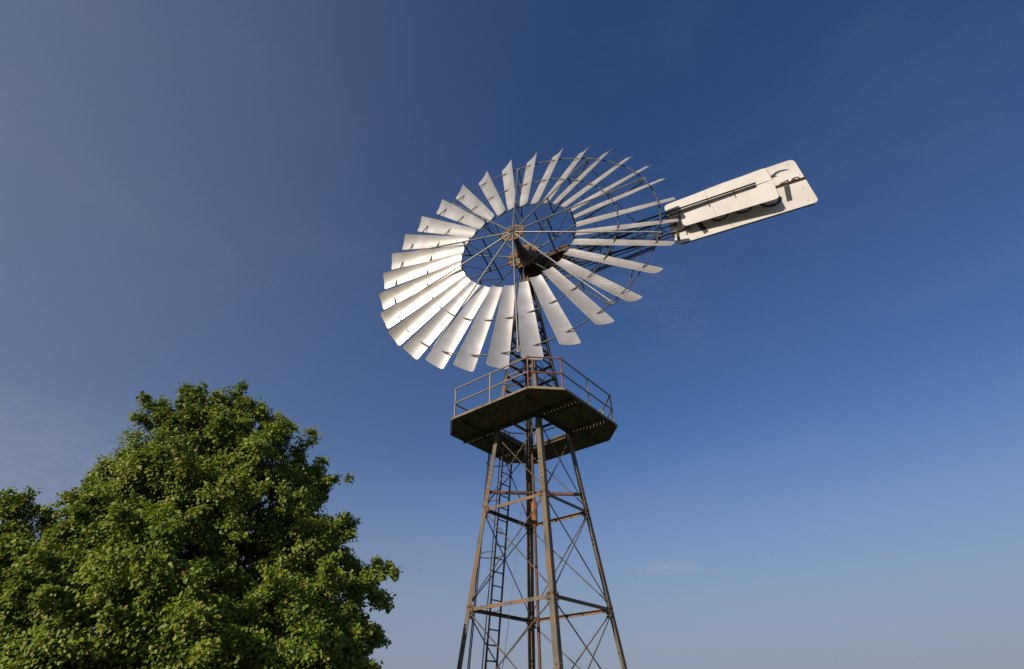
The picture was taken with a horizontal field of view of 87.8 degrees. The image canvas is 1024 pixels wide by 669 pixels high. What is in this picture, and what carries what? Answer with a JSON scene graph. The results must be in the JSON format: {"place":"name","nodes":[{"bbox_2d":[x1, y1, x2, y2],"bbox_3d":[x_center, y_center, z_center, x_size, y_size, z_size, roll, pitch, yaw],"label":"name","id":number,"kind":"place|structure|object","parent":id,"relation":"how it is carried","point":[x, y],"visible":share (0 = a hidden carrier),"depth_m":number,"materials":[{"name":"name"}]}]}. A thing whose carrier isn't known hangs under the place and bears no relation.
{"place":"outdoors","nodes":[
{"label":"outdoors","id":0,"kind":"place"},
{"bbox_2d":[0,0,1023,668],"label":"sky","id":1,"kind":"structure","parent":0,"point":[814,456],"materials":[{"name":"blue"}]},
{"bbox_3d":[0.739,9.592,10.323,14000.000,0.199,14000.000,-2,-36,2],"label":"ground","id":2,"kind":"structure","parent":0,"visible":0},
{"bbox_2d":[0,380,402,668],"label":"broadleaf tree","id":3,"kind":"object","parent":2,"relation":"on","point":[133,571],"visible":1,"depth_m":8.94,"materials":[{"name":"green plant"}]},
{"bbox_2d":[379,148,817,668],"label":"wind pump","id":4,"kind":"object","parent":2,"relation":"on","point":[767,192],"visible":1,"depth_m":16.25,"materials":[{"name":"metal"}]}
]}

